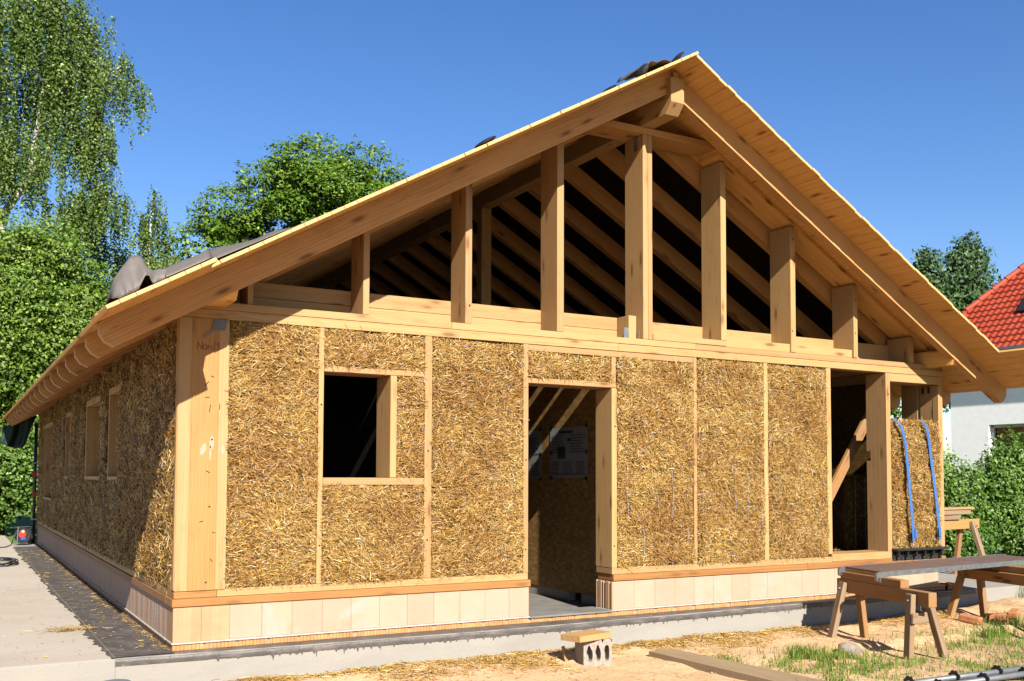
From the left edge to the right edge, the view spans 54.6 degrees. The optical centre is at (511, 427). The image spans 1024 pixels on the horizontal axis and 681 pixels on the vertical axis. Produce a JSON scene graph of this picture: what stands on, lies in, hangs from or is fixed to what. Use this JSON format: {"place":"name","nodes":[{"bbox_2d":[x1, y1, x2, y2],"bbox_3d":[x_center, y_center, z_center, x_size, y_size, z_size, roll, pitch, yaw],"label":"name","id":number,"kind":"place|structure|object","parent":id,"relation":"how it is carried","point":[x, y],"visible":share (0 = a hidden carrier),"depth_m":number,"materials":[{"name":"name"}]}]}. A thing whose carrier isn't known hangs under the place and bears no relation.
{"place":"outdoors","nodes":[
{"label":"outdoors","id":0,"kind":"place"},
{"bbox_2d":[31,423,37,543],"bbox_3d":[-9.707,1.136,20.190,0.110,2.451,0.120,2,-3,-29],"label":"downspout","id":1,"kind":"object","parent":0,"point":[34,492],"visible":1,"depth_m":20.17,"materials":[{"name":"metal"}]},
{"bbox_2d":[0,535,114,680],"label":"concrete yard","id":2,"kind":"structure","parent":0,"point":[88,661],"depth_m":8.45,"materials":[{"name":"grey concrete"}]},
{"bbox_2d":[0,557,18,565],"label":"wire coil","id":3,"kind":"object","parent":2,"relation":"on","point":[9,559],"visible":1,"depth_m":15.60,"materials":[{"name":"black plastic"}]},
{"bbox_2d":[14,526,33,544],"bbox_3d":[-9.707,2.146,19.737,0.347,0.348,0.247,1,-3,-24],"label":"cable reel","id":4,"kind":"object","parent":2,"relation":"on","point":[25,535],"visible":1,"depth_m":19.66,"materials":[{"name":"black plastic"}]},
{"bbox_2d":[0,550,166,657],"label":"straw litter","id":5,"kind":"object","parent":2,"relation":"on","point":[72,627],"visible":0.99,"depth_m":9.38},
{"bbox_2d":[105,679,130,680],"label":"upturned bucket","id":6,"kind":"object","parent":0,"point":[118,680],"visible":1,"depth_m":7.24,"materials":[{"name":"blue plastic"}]},
{"bbox_2d":[0,0,1023,468],"label":"sky","id":7,"kind":"structure","parent":0,"point":[912,111],"materials":[{"name":"blue"}]},
{"bbox_2d":[4,508,1023,680],"bbox_3d":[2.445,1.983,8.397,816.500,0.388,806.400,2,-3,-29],"label":"ground","id":8,"kind":"structure","parent":0,"point":[647,664],"depth_m":9.17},
{"bbox_2d":[0,424,38,535],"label":"hedge shrub","id":9,"kind":"object","parent":8,"relation":"on","point":[16,471],"visible":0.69,"depth_m":23.32,"materials":[{"name":"green plant"}]},
{"bbox_2d":[2,413,39,517],"bbox_3d":[-11.234,1.083,24.316,2.608,3.072,2.439,2,-3,-29],"label":"hedge shrub","id":10,"kind":"object","parent":8,"relation":"on","point":[29,508],"visible":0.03,"depth_m":23.63,"materials":[{"name":"green plant"}]},
{"bbox_2d":[0,208,105,431],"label":"linden tree","id":11,"kind":"object","parent":8,"relation":"on","point":[22,287],"visible":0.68,"depth_m":24.01,"materials":[{"name":"green plant"}]},
{"bbox_2d":[0,230,116,420],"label":"linden tree","id":12,"kind":"object","parent":8,"relation":"on","point":[86,307],"visible":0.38,"depth_m":24.42,"materials":[{"name":"green plant"}]},
{"bbox_2d":[0,0,156,278],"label":"birch tree","id":13,"kind":"object","parent":8,"relation":"on","point":[56,90],"visible":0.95,"depth_m":27.60,"materials":[{"name":"green plant"}]},
{"bbox_2d":[81,184,192,287],"bbox_3d":[-11.380,-2.299,30.619,3.783,10.551,2.226,2,-3,-29],"label":"birch tree","id":14,"kind":"object","parent":8,"relation":"on","point":[147,241],"visible":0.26,"depth_m":30.70,"materials":[{"name":"green plant"}]},
{"bbox_2d":[161,131,410,261],"bbox_3d":[-6.600,-3.640,34.697,11.417,13.685,9.038,3,-4,-40],"label":"broad tree","id":15,"kind":"object","parent":8,"relation":"on","point":[306,191],"visible":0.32,"depth_m":33.21,"materials":[{"name":"green plant"}]},
{"bbox_2d":[0,51,1023,680],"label":"straw bale house","id":16,"kind":"structure","parent":8,"relation":"on","point":[714,311],"depth_m":10.17,"materials":[{"name":"brown wood"}]},
{"bbox_2d":[0,416,36,447],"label":"tarp","id":17,"kind":"object","parent":16,"relation":"hanging from","point":[16,436],"visible":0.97,"depth_m":20.28,"materials":[{"name":"plastic"}]},
{"bbox_2d":[97,217,316,312],"bbox_3d":[-2.415,-1.235,7.781,1.563,0.858,1.756,2,-3,-29],"label":"roofing felt","id":18,"kind":"object","parent":16,"relation":"on","point":[135,274],"visible":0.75,"depth_m":6.87,"materials":[{"name":"grey fabric"}]},
{"bbox_2d":[203,319,227,337],"bbox_3d":[-2.411,-0.795,8.054,0.205,0.167,0.016,2,-3,-29],"label":"plastic film","id":19,"kind":"object","parent":16,"relation":"attached to","point":[219,324],"visible":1,"depth_m":8.07,"materials":[{"name":"grey plastic"}]},
{"bbox_2d":[474,136,495,148],"bbox_3d":[-0.232,-2.454,8.544,0.169,0.114,0.200,2,-3,-29],"label":"roofing felt","id":20,"kind":"object","parent":16,"relation":"on","point":[487,140],"visible":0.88,"depth_m":8.47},
{"bbox_2d":[528,428,541,480],"bbox_3d":[0.164,0.331,12.004,0.010,0.620,0.760,2,-3,-29],"label":"poster","id":21,"kind":"object","parent":16,"relation":"attached to","point":[535,454],"visible":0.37,"depth_m":11.81,"materials":[{"name":"paper"}]},
{"bbox_2d":[550,423,587,479],"bbox_3d":[0.634,0.282,11.174,0.010,0.620,0.790,2,-3,-29],"label":"poster","id":22,"kind":"object","parent":16,"relation":"attached to","point":[568,452],"visible":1,"depth_m":11.15,"materials":[{"name":"paper"}]},
{"bbox_2d":[602,84,616,92],"bbox_3d":[0.903,-3.143,9.219,0.110,0.077,0.160,2,-3,-29],"label":"roofing felt","id":23,"kind":"object","parent":16,"relation":"on","point":[610,87],"visible":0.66,"depth_m":9.16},
{"bbox_2d":[617,52,683,82],"bbox_3d":[1.309,-3.472,9.741,0.520,0.346,0.620,2,-3,-29],"label":"roofing felt","id":24,"kind":"object","parent":16,"relation":"on","point":[648,67],"visible":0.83,"depth_m":9.64,"materials":[{"name":"grey fabric"}]},
{"bbox_2d":[833,548,867,551],"bbox_3d":[4.150,1.771,12.747,1.070,0.481,0.594,2,-3,-29],"label":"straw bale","id":25,"kind":"object","parent":16,"relation":"on","point":[835,549],"visible":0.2,"depth_m":12.68,"materials":[{"name":"beige plant"}]},
{"bbox_2d":[832,473,867,548],"bbox_3d":[4.359,1.090,12.944,0.529,1.012,0.549,2,-3,-29],"label":"straw bale","id":26,"kind":"object","parent":25,"relation":"on","point":[849,517],"visible":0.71,"depth_m":12.76,"materials":[{"name":"beige plant"}]},
{"bbox_2d":[894,420,917,547],"bbox_3d":[4.759,0.701,11.993,0.318,1.576,0.068,1,-3,-24],"label":"ratchet strap","id":27,"kind":"object","parent":16,"relation":"attached to","point":[914,533],"visible":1,"depth_m":12.00,"materials":[{"name":"fabric"}]},
{"bbox_2d":[892,546,949,560],"bbox_3d":[4.982,1.542,12.108,0.940,0.147,0.120,2,-3,-29],"label":"bale press rail","id":28,"kind":"object","parent":16,"relation":"attached to","point":[913,553],"visible":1,"depth_m":12.07,"materials":[{"name":"metal"}]},
{"bbox_2d":[920,421,941,546],"bbox_3d":[5.174,0.709,12.229,0.324,1.566,0.069,2,-3,-25],"label":"ratchet strap","id":29,"kind":"object","parent":16,"relation":"attached to","point":[933,480],"visible":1,"depth_m":12.22,"materials":[{"name":"fabric"}]},
{"bbox_2d":[561,646,567,661],"bbox_3d":[0.475,2.045,8.906,0.066,0.166,0.031,-1,-3,21],"label":"wood stake","id":30,"kind":"object","parent":8,"relation":"on","point":[564,654],"visible":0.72,"depth_m":8.90,"materials":[{"name":"brown wood"}]},
{"bbox_2d":[575,638,611,665],"bbox_3d":[0.728,2.010,8.908,0.262,0.252,0.265,1,-3,-13],"label":"concrete block","id":31,"kind":"object","parent":8,"relation":"on","point":[596,652],"depth_m":8.80,"materials":[{"name":"white concrete"}]},
{"bbox_2d":[561,629,610,642],"bbox_3d":[0.670,1.857,8.844,0.401,0.066,0.273,3,-4,-43],"label":"wood offcut","id":32,"kind":"object","parent":31,"relation":"on","point":[587,635],"visible":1,"depth_m":8.77,"materials":[{"name":"brown wood"}]},
{"bbox_2d":[211,608,1017,680],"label":"straw litter","id":33,"kind":"object","parent":8,"relation":"on","point":[679,641],"visible":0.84,"depth_m":8.95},
{"bbox_2d":[280,601,1023,680],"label":"pebbles","id":34,"kind":"object","parent":8,"relation":"on","point":[575,669],"visible":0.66,"depth_m":9.06,"materials":[{"name":"beige stone"}]},
{"bbox_2d":[649,649,823,680],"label":"ground plank","id":35,"kind":"object","parent":8,"relation":"on","point":[728,668],"visible":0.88,"depth_m":8.50,"materials":[{"name":"beige wood"}]},
{"bbox_2d":[838,641,861,655],"bbox_3d":[3.245,2.133,9.492,0.282,0.175,0.154,2,-3,-29],"label":"stone","id":36,"kind":"object","parent":8,"relation":"on","point":[849,645],"visible":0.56,"depth_m":9.43,"materials":[{"name":"stone"}]},
{"bbox_2d":[827,578,948,658],"bbox_3d":[3.706,1.884,9.861,0.424,0.634,1.416,1,-3,-22],"label":"sawhorse","id":37,"kind":"object","parent":8,"relation":"on","point":[911,599],"visible":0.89,"depth_m":9.52,"materials":[{"name":"brown wood"}]},
{"bbox_2d":[840,571,908,587],"bbox_3d":[3.652,1.536,10.033,0.100,0.076,0.964,1,-3,-17],"label":"timber block","id":38,"kind":"object","parent":37,"relation":"on","point":[885,581],"depth_m":9.94,"materials":[{"name":"brown wood"}]},
{"bbox_2d":[837,554,1023,582],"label":"scaffold deck","id":39,"kind":"structure","parent":38,"relation":"on","point":[878,571],"depth_m":10.70,"materials":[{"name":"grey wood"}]},
{"bbox_2d":[890,398,901,419],"bbox_3d":[6.225,0.712,18.318,3.545,3.638,3.026,2,-3,-29],"label":"garden shrub","id":40,"kind":"object","parent":8,"relation":"on","point":[898,412],"visible":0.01,"depth_m":18.14,"materials":[{"name":"green plant"}]},
{"bbox_2d":[910,243,964,411],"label":"poplar tree","id":41,"kind":"object","parent":8,"relation":"on","point":[925,262],"visible":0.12,"depth_m":43.82,"materials":[{"name":"green plant"}]},
{"bbox_2d":[908,438,1012,557],"bbox_3d":[7.155,1.282,17.431,3.294,2.730,1.760,0,-3,-3],"label":"garden shrub","id":42,"kind":"object","parent":8,"relation":"on","point":[955,489],"visible":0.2,"depth_m":17.13,"materials":[{"name":"green plant"}]},
{"bbox_2d":[903,665,1023,680],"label":"scaffold tube","id":43,"kind":"object","parent":8,"relation":"on","point":[952,675],"visible":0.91,"depth_m":8.16,"materials":[{"name":"grey metal"}]},
{"bbox_2d":[944,519,984,573],"bbox_3d":[5.988,1.822,13.902,1.980,1.037,0.607,2,-3,-29],"label":"sawhorse","id":44,"kind":"object","parent":8,"relation":"on","point":[959,525],"visible":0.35,"depth_m":14.25,"materials":[{"name":"brown wood"}]},
{"bbox_2d":[944,515,960,519],"bbox_3d":[5.730,1.260,13.759,1.460,0.060,0.200,2,-4,-36],"label":"plank","id":45,"kind":"object","parent":44,"relation":"on","point":[952,517],"visible":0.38,"depth_m":13.99,"materials":[{"name":"brown wood"}]},
{"bbox_2d":[944,510,970,514],"bbox_3d":[5.849,1.195,13.858,1.764,0.060,0.200,2,-4,-37],"label":"plank","id":46,"kind":"object","parent":45,"relation":"on","point":[952,512],"visible":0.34,"depth_m":14.07,"materials":[{"name":"brown wood"}]},
{"bbox_2d":[944,507,973,509],"bbox_3d":[5.902,1.145,13.919,1.919,0.030,0.200,2,-4,-38],"label":"plank","id":47,"kind":"object","parent":46,"relation":"on","point":[953,508],"visible":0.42,"depth_m":14.16,"materials":[{"name":"brown wood"}]},
{"bbox_2d":[937,229,1001,412],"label":"poplar tree","id":48,"kind":"object","parent":8,"relation":"on","point":[974,281],"visible":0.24,"depth_m":44.93,"materials":[{"name":"green plant"}]},
{"bbox_2d":[958,613,982,624],"bbox_3d":[5.233,2.188,11.322,0.115,0.110,0.245,3,-4,-40],"label":"brick","id":49,"kind":"object","parent":8,"relation":"on","point":[965,617],"visible":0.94,"depth_m":11.28,"materials":[{"name":"brick"}]},
{"bbox_2d":[934,667,1023,680],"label":"scaffold tube","id":50,"kind":"object","parent":8,"relation":"on","point":[981,676],"visible":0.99,"depth_m":8.08,"materials":[{"name":"grey metal"}]},
{"bbox_2d":[946,569,1023,618],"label":"sawhorse","id":51,"kind":"object","parent":8,"relation":"on","point":[980,576],"visible":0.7,"depth_m":11.67,"materials":[{"name":"brown wood"}]},
{"bbox_2d":[979,565,1023,574],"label":"timber block","id":52,"kind":"object","parent":51,"relation":"on","point":[1015,569],"depth_m":11.19,"materials":[{"name":"brown wood"}]},
{"bbox_2d":[951,263,1023,497],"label":"white house","id":53,"kind":"structure","parent":8,"relation":"on","point":[994,314],"depth_m":24.28,"materials":[{"name":"paint"}]},
{"bbox_2d":[991,424,1023,448],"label":"window frame","id":54,"kind":"structure","parent":53,"relation":"in","point":[1018,427],"depth_m":23.75,"materials":[{"name":"white paint"}]},
{"bbox_2d":[1016,299,1023,312],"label":"roof window","id":55,"kind":"structure","parent":53,"relation":"in","point":[1020,309],"depth_m":24.00,"materials":[{"name":"glass"}]},
{"bbox_2d":[965,425,1023,556],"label":"garden shrub","id":56,"kind":"object","parent":8,"relation":"on","point":[1004,463],"visible":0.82,"depth_m":17.69,"materials":[{"name":"green plant"}]},
{"bbox_2d":[984,613,1007,620],"bbox_3d":[5.601,2.197,11.484,0.244,0.102,0.115,-1,-3,24],"label":"brick","id":57,"kind":"object","parent":8,"relation":"on","point":[990,615],"visible":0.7,"depth_m":11.45,"materials":[{"name":"brick"}]},
{"bbox_2d":[1007,608,1021,618],"bbox_3d":[5.945,2.207,11.748,0.115,0.106,0.244,-2,-4,38],"label":"brick","id":58,"kind":"object","parent":8,"relation":"on","point":[1011,610],"visible":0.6,"depth_m":11.69,"materials":[{"name":"brick"}]},
{"bbox_2d":[708,586,1023,680],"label":"grass","id":59,"kind":"structure","parent":0,"point":[823,655],"depth_m":9.07,"materials":[{"name":"green plant"}]}
]}

